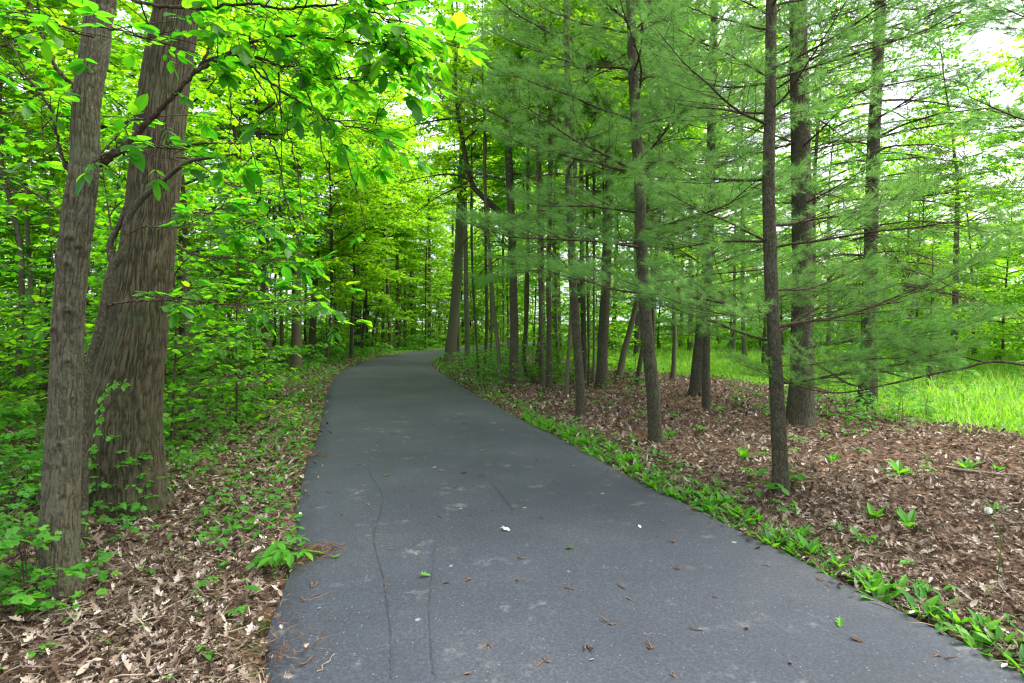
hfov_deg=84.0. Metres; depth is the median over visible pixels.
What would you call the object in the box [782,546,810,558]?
dandelion plant
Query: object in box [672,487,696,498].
dandelion plant
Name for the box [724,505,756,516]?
dandelion plant
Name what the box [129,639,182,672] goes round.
fallen stick
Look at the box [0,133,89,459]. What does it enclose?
maple sapling
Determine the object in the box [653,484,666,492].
dandelion plant
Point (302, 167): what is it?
maple tree
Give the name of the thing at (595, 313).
maple sapling
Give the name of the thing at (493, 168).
maple tree
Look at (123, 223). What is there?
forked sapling
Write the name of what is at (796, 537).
dandelion plant
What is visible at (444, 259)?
maple sapling
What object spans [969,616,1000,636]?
dandelion plant
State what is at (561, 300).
maple tree
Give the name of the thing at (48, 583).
woodland shrub
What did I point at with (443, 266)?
maple tree
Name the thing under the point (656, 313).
maple tree
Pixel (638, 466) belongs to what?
dandelion plant
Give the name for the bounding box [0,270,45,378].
maple sapling
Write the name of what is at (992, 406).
meadow grass
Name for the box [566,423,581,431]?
dandelion plant
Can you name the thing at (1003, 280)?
maple tree
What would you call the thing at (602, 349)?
pine tree
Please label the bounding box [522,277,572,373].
maple sapling
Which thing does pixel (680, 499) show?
dandelion plant
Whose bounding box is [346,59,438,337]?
maple tree
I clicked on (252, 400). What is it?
woodland shrub
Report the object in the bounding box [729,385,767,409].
woodland shrub
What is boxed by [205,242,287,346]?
maple sapling
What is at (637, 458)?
dandelion plant
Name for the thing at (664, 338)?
maple tree
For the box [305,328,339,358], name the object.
woodland shrub
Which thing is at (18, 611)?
creeper seedling
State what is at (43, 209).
maple tree
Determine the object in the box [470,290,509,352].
maple sapling
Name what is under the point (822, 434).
tree seedling
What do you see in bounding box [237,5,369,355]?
maple tree
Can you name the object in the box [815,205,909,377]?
spruce tree
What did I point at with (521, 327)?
maple sapling
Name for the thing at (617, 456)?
dandelion plant
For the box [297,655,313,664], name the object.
dry catkin
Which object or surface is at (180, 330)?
maple tree
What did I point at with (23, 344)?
maple sapling
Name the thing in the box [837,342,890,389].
woodland shrub
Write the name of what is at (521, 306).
maple tree
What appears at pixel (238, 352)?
maple sapling
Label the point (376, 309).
maple tree
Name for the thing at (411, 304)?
maple tree
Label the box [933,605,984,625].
dandelion plant
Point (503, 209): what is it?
maple tree
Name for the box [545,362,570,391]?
woodland shrub
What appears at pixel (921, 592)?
dandelion plant
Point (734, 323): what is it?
maple tree
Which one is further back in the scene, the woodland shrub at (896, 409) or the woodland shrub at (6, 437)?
the woodland shrub at (896, 409)
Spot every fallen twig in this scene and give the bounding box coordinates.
[154,663,183,677]
[317,653,334,671]
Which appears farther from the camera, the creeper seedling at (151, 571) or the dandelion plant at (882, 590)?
the creeper seedling at (151, 571)
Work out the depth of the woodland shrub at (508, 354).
16.57 m
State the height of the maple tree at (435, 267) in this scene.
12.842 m
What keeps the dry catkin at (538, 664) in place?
on the path
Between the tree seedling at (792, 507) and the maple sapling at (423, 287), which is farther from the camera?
the maple sapling at (423, 287)
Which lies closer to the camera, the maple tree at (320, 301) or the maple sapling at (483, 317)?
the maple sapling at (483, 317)
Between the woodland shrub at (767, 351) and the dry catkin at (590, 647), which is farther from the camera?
the woodland shrub at (767, 351)
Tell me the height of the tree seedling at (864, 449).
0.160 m
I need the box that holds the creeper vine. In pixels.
[89,379,130,464]
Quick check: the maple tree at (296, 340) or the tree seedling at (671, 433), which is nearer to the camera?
the tree seedling at (671, 433)
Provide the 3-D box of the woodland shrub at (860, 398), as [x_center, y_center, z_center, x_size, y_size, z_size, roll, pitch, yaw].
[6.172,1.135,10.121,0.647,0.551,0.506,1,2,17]
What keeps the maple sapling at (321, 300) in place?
on the ground at (700, 456)
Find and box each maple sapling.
[0,68,284,483]
[0,92,168,454]
[0,126,124,371]
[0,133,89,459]
[0,140,190,417]
[0,147,89,409]
[0,183,90,371]
[0,189,92,392]
[0,230,52,368]
[0,242,39,429]
[0,243,179,437]
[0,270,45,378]
[0,281,35,443]
[0,287,42,385]
[0,292,185,470]
[0,337,41,357]
[2,230,50,362]
[6,174,113,356]
[27,79,258,432]
[40,220,229,429]
[86,193,286,461]
[91,207,201,394]
[93,120,256,384]
[166,108,325,434]
[166,164,299,401]
[166,305,298,423]
[168,232,260,378]
[168,238,228,374]
[169,231,230,350]
[170,164,329,405]
[170,206,259,358]
[197,244,278,372]
[199,204,345,403]
[200,256,273,356]
[204,285,286,353]
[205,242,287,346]
[218,255,278,347]
[226,226,306,364]
[244,295,303,348]
[269,276,290,335]
[272,275,322,342]
[285,284,326,348]
[301,252,362,335]
[302,233,374,356]
[303,275,348,342]
[303,276,347,348]
[303,276,349,355]
[316,263,353,335]
[318,247,379,339]
[318,291,345,340]
[332,282,369,342]
[339,261,404,353]
[340,274,385,344]
[343,283,393,346]
[345,255,419,341]
[353,287,393,341]
[369,257,416,340]
[374,260,424,337]
[375,240,450,338]
[375,260,424,343]
[376,259,431,349]
[379,254,432,341]
[401,260,447,343]
[404,290,445,350]
[406,229,459,337]
[408,268,460,347]
[419,261,472,342]
[420,256,472,342]
[424,250,482,343]
[439,235,502,343]
[460,251,509,344]
[460,264,506,340]
[460,303,489,356]
[469,246,521,341]
[469,283,509,344]
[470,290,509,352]
[472,283,520,358]
[477,263,521,341]
[494,278,533,352]
[495,253,562,347]
[498,279,532,337]
[501,291,537,349]
[509,273,538,345]
[520,271,569,345]
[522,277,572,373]
[523,257,571,345]
[529,277,590,362]
[529,306,573,377]
[533,320,570,354]
[544,248,631,377]
[558,243,625,366]
[558,258,639,371]
[562,249,642,371]
[565,259,618,355]
[590,256,630,363]
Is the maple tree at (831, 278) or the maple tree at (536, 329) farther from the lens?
the maple tree at (536, 329)
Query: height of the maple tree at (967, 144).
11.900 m
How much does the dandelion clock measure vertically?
0.498 m
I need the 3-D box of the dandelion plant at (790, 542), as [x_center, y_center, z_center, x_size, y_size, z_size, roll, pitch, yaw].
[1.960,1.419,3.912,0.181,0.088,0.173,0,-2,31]
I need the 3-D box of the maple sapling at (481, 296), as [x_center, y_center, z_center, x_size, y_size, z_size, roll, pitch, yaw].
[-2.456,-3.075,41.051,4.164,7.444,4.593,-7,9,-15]
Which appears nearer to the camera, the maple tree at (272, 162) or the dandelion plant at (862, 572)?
the dandelion plant at (862, 572)
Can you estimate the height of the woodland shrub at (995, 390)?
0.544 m
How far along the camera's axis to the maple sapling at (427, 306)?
39.52 m
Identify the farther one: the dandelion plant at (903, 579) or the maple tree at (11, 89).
the maple tree at (11, 89)
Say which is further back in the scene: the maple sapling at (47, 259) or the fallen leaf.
the maple sapling at (47, 259)
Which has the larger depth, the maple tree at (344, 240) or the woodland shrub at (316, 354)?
the maple tree at (344, 240)
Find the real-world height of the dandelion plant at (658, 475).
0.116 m
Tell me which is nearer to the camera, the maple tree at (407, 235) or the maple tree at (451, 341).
the maple tree at (451, 341)
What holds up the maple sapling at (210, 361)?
on the ground at (700, 456)
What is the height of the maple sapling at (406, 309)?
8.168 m
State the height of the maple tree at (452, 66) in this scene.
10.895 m
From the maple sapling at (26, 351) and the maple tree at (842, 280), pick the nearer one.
the maple sapling at (26, 351)
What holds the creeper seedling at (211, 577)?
on the ground at (700, 456)
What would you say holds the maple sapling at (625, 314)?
on the ground at (700, 456)
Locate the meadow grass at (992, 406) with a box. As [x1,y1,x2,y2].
[526,339,1023,436]
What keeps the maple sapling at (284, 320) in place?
on the ground at (700, 456)
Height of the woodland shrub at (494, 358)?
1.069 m
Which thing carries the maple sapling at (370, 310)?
on the ground at (700, 456)
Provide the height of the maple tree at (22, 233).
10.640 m
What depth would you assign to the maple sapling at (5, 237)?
14.79 m
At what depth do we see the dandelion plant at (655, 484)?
5.39 m
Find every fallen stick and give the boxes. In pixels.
[56,612,112,631]
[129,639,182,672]
[176,583,226,606]
[208,477,278,547]
[213,600,226,618]
[237,536,276,548]
[828,440,865,450]
[867,471,896,482]
[914,517,941,526]
[949,466,1023,477]
[995,494,1023,510]
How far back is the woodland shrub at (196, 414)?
6.55 m
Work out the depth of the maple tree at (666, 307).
50.82 m
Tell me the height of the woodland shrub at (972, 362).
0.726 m
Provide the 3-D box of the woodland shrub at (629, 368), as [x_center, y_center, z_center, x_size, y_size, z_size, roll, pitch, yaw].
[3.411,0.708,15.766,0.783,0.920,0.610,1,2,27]
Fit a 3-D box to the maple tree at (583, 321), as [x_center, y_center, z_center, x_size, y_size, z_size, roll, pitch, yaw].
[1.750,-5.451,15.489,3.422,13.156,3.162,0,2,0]
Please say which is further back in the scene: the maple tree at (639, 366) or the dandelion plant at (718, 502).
the maple tree at (639, 366)
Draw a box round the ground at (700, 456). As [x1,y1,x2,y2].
[0,324,1023,682]
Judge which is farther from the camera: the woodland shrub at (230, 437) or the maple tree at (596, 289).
the maple tree at (596, 289)
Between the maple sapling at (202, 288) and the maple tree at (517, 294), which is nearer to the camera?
the maple sapling at (202, 288)
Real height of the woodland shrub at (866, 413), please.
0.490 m
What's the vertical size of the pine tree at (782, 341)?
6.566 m
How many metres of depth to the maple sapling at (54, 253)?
17.34 m
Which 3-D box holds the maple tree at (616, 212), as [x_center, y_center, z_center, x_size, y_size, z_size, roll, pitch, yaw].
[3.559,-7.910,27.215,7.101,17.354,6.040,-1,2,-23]
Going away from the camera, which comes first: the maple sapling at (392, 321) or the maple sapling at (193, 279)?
the maple sapling at (193, 279)
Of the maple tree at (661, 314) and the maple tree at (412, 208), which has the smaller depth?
the maple tree at (412, 208)
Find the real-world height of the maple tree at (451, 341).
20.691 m
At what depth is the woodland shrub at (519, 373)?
14.77 m
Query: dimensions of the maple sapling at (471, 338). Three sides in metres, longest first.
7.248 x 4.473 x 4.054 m
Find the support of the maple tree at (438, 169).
on the ground at (700, 456)
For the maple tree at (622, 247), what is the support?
on the ground at (700, 456)
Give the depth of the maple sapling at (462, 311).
36.67 m
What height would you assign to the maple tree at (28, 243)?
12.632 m
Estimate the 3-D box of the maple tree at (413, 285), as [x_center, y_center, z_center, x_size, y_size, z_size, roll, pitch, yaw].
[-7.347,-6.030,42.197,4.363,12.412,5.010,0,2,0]
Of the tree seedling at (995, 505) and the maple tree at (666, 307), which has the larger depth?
the maple tree at (666, 307)
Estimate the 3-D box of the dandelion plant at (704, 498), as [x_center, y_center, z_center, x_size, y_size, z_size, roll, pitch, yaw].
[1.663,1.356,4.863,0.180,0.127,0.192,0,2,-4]
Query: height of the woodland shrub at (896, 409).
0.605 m
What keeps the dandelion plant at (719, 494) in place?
on the ground at (700, 456)
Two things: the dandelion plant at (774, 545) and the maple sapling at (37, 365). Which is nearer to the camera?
the dandelion plant at (774, 545)
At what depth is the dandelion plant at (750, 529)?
4.33 m
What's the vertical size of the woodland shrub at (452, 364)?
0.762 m
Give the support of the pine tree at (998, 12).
on the ground at (700, 456)
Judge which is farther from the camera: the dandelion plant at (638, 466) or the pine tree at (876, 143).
the pine tree at (876, 143)
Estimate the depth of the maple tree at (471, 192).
16.49 m
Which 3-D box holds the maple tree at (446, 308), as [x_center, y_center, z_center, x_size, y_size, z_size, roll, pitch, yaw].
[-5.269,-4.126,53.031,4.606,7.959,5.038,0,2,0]
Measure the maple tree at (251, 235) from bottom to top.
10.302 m
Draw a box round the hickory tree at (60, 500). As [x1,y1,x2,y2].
[0,0,488,607]
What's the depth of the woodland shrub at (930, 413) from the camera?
9.11 m
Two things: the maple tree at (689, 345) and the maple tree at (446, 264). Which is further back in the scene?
the maple tree at (446, 264)
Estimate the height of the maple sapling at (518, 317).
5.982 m
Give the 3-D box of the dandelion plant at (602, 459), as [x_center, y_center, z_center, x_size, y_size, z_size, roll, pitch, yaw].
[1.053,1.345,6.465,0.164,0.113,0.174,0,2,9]
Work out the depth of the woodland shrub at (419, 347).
31.93 m
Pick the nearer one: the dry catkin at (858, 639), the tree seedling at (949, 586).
the dry catkin at (858, 639)
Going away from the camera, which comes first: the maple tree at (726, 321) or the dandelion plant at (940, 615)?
the dandelion plant at (940, 615)
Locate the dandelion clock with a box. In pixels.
[984,507,1001,582]
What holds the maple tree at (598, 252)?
on the ground at (700, 456)
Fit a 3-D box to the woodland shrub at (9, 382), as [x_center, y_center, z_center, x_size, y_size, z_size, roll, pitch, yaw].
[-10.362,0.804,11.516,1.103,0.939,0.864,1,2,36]
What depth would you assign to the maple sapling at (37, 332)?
5.62 m
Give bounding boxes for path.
[263,336,1023,682]
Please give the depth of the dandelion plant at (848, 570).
3.54 m
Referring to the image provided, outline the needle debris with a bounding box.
[152,396,1018,678]
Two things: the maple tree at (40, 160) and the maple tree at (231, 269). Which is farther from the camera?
the maple tree at (231, 269)
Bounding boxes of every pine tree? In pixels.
[374,0,624,386]
[437,0,680,417]
[441,0,854,444]
[513,0,718,388]
[543,0,1023,497]
[586,256,631,346]
[612,0,813,396]
[614,0,835,409]
[648,0,999,428]
[655,163,729,339]
[656,171,737,335]
[714,0,1023,393]
[722,182,826,365]
[730,0,1023,409]
[751,232,791,351]
[822,198,920,335]
[882,192,939,361]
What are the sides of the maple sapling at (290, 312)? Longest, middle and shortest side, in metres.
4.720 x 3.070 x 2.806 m
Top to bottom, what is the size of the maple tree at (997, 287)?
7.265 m
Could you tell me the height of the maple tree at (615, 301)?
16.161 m
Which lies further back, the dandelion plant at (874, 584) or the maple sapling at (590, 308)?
the maple sapling at (590, 308)
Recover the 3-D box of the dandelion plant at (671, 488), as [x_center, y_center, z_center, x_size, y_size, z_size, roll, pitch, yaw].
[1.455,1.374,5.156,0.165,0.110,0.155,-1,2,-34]
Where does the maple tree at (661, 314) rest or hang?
on the ground at (700, 456)
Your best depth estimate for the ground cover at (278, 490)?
7.09 m
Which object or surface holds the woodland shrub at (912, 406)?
on the ground at (700, 456)
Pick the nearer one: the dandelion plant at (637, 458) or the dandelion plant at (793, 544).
the dandelion plant at (793, 544)
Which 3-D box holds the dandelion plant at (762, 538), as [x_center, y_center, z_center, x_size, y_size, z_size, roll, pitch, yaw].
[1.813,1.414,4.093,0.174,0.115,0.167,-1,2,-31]
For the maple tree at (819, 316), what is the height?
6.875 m
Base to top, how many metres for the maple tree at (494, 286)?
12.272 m
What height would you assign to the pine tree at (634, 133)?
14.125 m
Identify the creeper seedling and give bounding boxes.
[15,600,41,614]
[23,642,58,657]
[94,548,105,556]
[139,565,155,573]
[195,645,217,659]
[198,575,221,585]
[200,506,215,517]
[214,537,228,550]
[219,560,228,567]
[223,605,247,615]
[251,549,274,568]
[255,541,288,566]
[256,549,304,576]
[260,507,275,521]
[280,549,323,566]
[281,525,309,551]
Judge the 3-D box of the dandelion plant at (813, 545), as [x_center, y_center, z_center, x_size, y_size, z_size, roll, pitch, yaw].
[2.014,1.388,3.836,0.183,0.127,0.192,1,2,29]
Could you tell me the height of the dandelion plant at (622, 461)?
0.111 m
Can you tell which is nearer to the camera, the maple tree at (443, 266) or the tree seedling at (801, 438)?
the tree seedling at (801, 438)
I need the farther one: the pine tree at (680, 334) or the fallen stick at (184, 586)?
the pine tree at (680, 334)
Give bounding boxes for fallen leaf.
[836,616,844,626]
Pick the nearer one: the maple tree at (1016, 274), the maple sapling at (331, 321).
the maple sapling at (331, 321)
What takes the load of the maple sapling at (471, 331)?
on the ground at (700, 456)
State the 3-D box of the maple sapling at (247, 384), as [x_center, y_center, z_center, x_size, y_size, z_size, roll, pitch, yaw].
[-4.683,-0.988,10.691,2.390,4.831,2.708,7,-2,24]
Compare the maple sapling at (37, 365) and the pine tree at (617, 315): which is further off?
the pine tree at (617, 315)
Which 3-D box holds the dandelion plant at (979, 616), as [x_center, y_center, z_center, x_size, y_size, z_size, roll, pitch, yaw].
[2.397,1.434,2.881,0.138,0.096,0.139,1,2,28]
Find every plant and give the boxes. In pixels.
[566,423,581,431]
[569,438,580,445]
[598,454,610,461]
[606,441,619,451]
[613,453,625,461]
[617,457,629,465]
[619,452,636,459]
[620,463,633,472]
[624,452,641,461]
[628,459,644,472]
[637,467,649,476]
[639,474,662,486]
[640,474,650,482]
[648,480,661,487]
[651,472,667,482]
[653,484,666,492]
[663,477,677,485]
[663,485,678,497]
[668,490,686,500]
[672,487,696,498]
[677,495,696,502]
[691,486,713,495]
[697,492,719,504]
[699,494,724,509]
[703,483,720,495]
[706,504,720,515]
[715,491,729,501]
[716,502,741,516]
[717,514,738,527]
[721,493,739,506]
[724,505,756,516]
[728,510,756,522]
[740,523,757,531]
[745,528,759,537]
[754,527,781,543]
[761,520,777,531]
[761,528,791,547]
[764,526,790,542]
[776,525,802,538]
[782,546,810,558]
[783,538,803,550]
[784,535,798,548]
[788,530,810,544]
[793,524,811,536]
[796,533,822,555]
[809,560,828,566]
[809,561,836,573]
[819,545,835,552]
[819,566,841,577]
[825,550,852,567]
[837,565,858,578]
[845,566,878,584]
[852,565,885,584]
[855,573,899,596]
[855,580,906,606]
[876,574,906,590]
[899,586,947,620]
[913,584,944,607]
[924,604,957,622]
[932,618,969,635]
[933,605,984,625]
[935,590,957,606]
[956,626,998,660]
[966,607,1005,631]
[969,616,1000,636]
[971,623,1023,651]
[995,644,1023,665]
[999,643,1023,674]
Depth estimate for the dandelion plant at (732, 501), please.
4.83 m
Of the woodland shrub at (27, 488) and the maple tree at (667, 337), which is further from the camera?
the maple tree at (667, 337)
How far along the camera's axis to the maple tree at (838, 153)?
17.21 m
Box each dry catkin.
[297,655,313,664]
[534,657,551,667]
[584,643,593,650]
[647,638,655,648]
[849,635,861,641]
[931,654,956,658]
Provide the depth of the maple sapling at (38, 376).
5.92 m
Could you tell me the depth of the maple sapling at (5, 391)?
7.38 m
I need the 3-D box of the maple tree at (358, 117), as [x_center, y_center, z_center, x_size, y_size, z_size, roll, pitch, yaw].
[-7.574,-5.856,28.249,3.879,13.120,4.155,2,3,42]
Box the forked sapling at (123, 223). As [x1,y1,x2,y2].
[80,153,372,543]
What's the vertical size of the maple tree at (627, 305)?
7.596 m
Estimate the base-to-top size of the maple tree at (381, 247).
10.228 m
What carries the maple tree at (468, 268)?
on the ground at (700, 456)
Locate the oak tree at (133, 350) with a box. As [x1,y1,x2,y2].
[89,0,335,521]
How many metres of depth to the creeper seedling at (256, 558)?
3.63 m
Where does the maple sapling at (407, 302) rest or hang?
on the ground at (700, 456)
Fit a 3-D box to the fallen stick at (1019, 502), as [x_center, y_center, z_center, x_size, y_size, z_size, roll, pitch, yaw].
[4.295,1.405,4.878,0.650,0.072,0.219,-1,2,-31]
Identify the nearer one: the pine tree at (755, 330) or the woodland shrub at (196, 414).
the woodland shrub at (196, 414)
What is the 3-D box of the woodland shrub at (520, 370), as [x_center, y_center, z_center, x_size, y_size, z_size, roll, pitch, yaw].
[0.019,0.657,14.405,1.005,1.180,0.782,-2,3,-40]
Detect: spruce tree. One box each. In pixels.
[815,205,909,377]
[887,223,977,385]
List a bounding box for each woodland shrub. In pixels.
[0,360,28,389]
[0,420,44,492]
[0,426,38,492]
[0,444,41,513]
[0,457,41,505]
[0,461,25,526]
[0,472,40,538]
[0,483,20,547]
[0,500,37,591]
[0,503,84,621]
[0,509,109,579]
[0,521,120,605]
[0,526,85,610]
[17,453,95,505]
[89,452,152,529]
[89,476,169,526]
[90,435,127,521]
[111,468,171,497]
[163,409,201,461]
[163,413,193,447]
[165,371,255,414]
[166,445,203,493]
[175,451,221,479]
[191,391,235,442]
[200,411,222,430]
[208,420,246,444]
[210,411,257,434]
[221,351,263,386]
[227,409,253,425]
[237,382,266,421]
[275,336,305,366]
[301,350,319,366]
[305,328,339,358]
[314,342,338,360]
[353,333,374,357]
[360,336,377,355]
[406,334,429,349]
[416,332,432,344]
[437,352,464,369]
[450,353,475,372]
[460,349,486,367]
[463,354,490,376]
[464,346,497,383]
[478,361,508,380]
[479,345,500,373]
[482,363,525,388]
[484,343,505,367]
[493,344,531,382]
[494,342,522,375]
[495,360,532,378]
[519,344,552,381]
[519,357,537,374]
[525,364,545,378]
[537,348,564,382]
[537,359,574,383]
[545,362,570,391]
[560,370,586,387]
[623,351,642,377]
[623,376,645,393]
[720,379,740,400]
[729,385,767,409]
[755,391,769,411]
[757,337,788,370]
[815,393,844,419]
[823,381,874,433]
[827,367,857,400]
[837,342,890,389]
[839,389,878,410]
[849,402,882,429]
[850,400,874,416]
[851,395,899,422]
[876,394,916,427]
[879,379,922,398]
[883,387,931,414]
[888,362,935,396]
[912,391,943,423]
[915,391,941,419]
[933,355,977,379]
[936,365,982,388]
[944,384,981,404]
[956,360,991,377]
[971,381,1020,402]
[1007,360,1023,389]
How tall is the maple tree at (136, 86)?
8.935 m
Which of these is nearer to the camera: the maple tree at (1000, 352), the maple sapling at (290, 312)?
the maple tree at (1000, 352)
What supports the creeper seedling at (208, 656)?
on the ground at (700, 456)
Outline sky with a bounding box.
[2,0,1023,323]
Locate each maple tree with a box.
[0,0,125,420]
[0,0,141,401]
[0,0,178,371]
[0,0,327,410]
[0,3,97,306]
[0,8,118,242]
[0,11,57,289]
[1,155,95,348]
[2,4,146,391]
[28,110,124,329]
[33,60,176,302]
[55,25,214,272]
[96,91,216,306]
[99,0,252,370]
[112,92,208,340]
[130,0,396,378]
[149,0,299,368]
[171,125,224,317]
[185,0,317,379]
[190,101,269,351]
[200,2,350,367]
[200,196,257,307]
[215,0,320,357]
[227,0,346,371]
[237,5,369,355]
[241,98,317,348]
[251,102,352,283]
[256,14,412,363]
[265,141,310,339]
[273,21,358,358]
[283,0,380,345]
[284,139,373,355]
[285,212,328,337]
[301,63,431,353]
[302,234,349,335]
[306,121,409,357]
[322,159,394,347]
[330,0,447,351]
[332,82,407,347]
[335,54,389,346]
[336,158,428,347]
[339,117,408,346]
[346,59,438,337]
[357,156,427,347]
[370,255,426,328]
[374,140,434,343]
[374,181,442,316]
[375,200,426,324]
[377,131,438,346]
[380,0,547,362]
[386,158,443,342]
[392,182,437,340]
[393,17,477,345]
[396,183,454,349]
[401,202,450,313]
[408,8,502,360]
[408,66,491,290]
[413,51,504,376]
[418,182,454,329]
[424,215,454,331]
[427,168,497,341]
[428,52,490,364]
[429,0,540,385]
[433,256,472,332]
[437,57,521,363]
[442,196,506,331]
[442,216,479,313]
[445,67,516,359]
[446,96,544,355]
[446,225,495,335]
[460,0,603,397]
[460,205,531,325]
[467,201,501,334]
[469,147,562,350]
[473,78,585,363]
[473,225,505,333]
[474,11,572,377]
[478,149,584,353]
[480,16,590,365]
[482,235,537,336]
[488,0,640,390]
[491,5,590,377]
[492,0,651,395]
[496,250,536,339]
[504,188,564,349]
[515,113,592,365]
[517,119,563,346]
[518,0,641,378]
[519,239,566,337]
[536,7,631,347]
[538,278,567,333]
[544,0,629,386]
[545,10,628,382]
[546,176,613,328]
[553,135,589,347]
[554,5,660,378]
[563,214,629,342]
[564,258,600,334]
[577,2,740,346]
[577,180,633,340]
[583,3,728,385]
[584,53,664,351]
[585,40,673,354]
[586,261,632,341]
[592,250,634,339]
[597,0,702,378]
[608,220,694,347]
[610,200,698,349]
[610,220,671,346]
[613,0,736,380]
[621,258,671,340]
[629,211,684,342]
[654,66,740,350]
[657,124,728,346]
[657,217,695,337]
[660,261,695,342]
[661,249,721,343]
[683,178,790,347]
[684,58,786,352]
[691,0,812,356]
[693,225,747,343]
[711,213,790,349]
[714,245,761,340]
[715,238,755,338]
[726,0,935,366]
[739,216,790,343]
[745,195,814,333]
[746,255,791,344]
[761,232,843,345]
[777,207,845,340]
[785,209,854,344]
[787,64,884,356]
[814,162,934,364]
[814,182,904,344]
[825,224,892,335]
[829,108,1014,372]
[832,243,896,346]
[852,78,974,324]
[853,191,944,339]
[858,160,951,334]
[859,160,964,346]
[891,214,980,348]
[899,0,1023,364]
[901,220,980,340]
[902,167,1004,345]
[913,92,1023,355]
[923,149,1023,359]
[935,199,1023,354]
[953,26,1023,359]
[975,217,1023,347]
[977,240,1023,343]
[980,231,1023,328]
[982,194,1023,349]
[996,212,1023,339]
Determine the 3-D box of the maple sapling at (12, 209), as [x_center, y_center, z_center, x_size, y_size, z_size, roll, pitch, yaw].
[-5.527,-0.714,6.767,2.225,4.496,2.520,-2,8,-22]
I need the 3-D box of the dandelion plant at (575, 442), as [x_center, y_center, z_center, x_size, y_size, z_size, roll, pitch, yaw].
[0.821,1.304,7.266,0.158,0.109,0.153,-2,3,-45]
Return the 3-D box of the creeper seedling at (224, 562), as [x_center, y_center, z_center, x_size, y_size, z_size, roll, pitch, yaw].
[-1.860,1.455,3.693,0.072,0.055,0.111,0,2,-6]
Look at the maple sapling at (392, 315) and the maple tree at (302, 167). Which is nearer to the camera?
the maple tree at (302, 167)
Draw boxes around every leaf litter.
[151,538,293,682]
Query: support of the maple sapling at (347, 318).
on the ground at (700, 456)
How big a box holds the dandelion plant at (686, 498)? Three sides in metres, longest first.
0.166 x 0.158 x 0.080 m
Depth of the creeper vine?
4.35 m
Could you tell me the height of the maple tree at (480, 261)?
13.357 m
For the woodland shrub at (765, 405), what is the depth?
9.93 m
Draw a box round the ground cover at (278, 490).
[0,338,880,625]
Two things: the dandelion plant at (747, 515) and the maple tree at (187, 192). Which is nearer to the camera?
the dandelion plant at (747, 515)
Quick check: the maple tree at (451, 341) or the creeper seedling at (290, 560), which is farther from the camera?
the maple tree at (451, 341)
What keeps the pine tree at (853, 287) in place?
on the ground at (700, 456)
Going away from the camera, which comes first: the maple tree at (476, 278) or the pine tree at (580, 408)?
the pine tree at (580, 408)
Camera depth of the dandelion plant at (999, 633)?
2.78 m
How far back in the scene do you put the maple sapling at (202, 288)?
20.51 m
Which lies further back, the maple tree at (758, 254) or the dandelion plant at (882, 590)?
the maple tree at (758, 254)
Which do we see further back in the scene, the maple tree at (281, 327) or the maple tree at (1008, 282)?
the maple tree at (1008, 282)
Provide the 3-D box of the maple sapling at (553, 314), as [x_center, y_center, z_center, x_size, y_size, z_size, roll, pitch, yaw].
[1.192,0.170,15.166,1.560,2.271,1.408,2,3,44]
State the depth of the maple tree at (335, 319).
30.48 m
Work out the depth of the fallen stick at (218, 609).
3.04 m
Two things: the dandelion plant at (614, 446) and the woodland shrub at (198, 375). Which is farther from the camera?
the woodland shrub at (198, 375)
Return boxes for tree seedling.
[662,428,680,438]
[736,445,754,460]
[741,467,768,481]
[757,468,774,488]
[764,483,789,499]
[784,503,800,515]
[787,434,808,440]
[789,466,803,484]
[789,469,812,489]
[818,428,833,439]
[825,452,841,463]
[849,533,872,548]
[854,447,871,458]
[862,502,886,518]
[886,459,916,474]
[894,506,924,529]
[899,559,914,564]
[907,578,929,583]
[909,582,940,594]
[919,461,936,470]
[939,584,957,593]
[954,456,980,468]
[983,501,1007,513]
[990,461,1006,469]
[1000,613,1017,626]
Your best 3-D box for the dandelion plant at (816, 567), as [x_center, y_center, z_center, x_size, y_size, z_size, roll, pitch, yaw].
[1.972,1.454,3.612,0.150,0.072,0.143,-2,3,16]
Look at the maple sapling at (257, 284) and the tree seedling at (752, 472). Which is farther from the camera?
the maple sapling at (257, 284)
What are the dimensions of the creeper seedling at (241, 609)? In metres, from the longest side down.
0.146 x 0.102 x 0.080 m
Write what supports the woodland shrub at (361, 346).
on the ground at (700, 456)
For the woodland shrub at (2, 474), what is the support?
on the ground at (700, 456)
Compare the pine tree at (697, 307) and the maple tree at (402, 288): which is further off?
the maple tree at (402, 288)
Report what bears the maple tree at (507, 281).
on the ground at (700, 456)
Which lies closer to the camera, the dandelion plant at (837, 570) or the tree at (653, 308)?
the dandelion plant at (837, 570)
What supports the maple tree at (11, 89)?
on the ground at (700, 456)
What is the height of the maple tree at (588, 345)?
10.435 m
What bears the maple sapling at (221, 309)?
on the ground at (700, 456)
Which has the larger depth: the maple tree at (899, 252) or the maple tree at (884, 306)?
the maple tree at (899, 252)
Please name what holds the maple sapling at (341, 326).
on the ground at (700, 456)

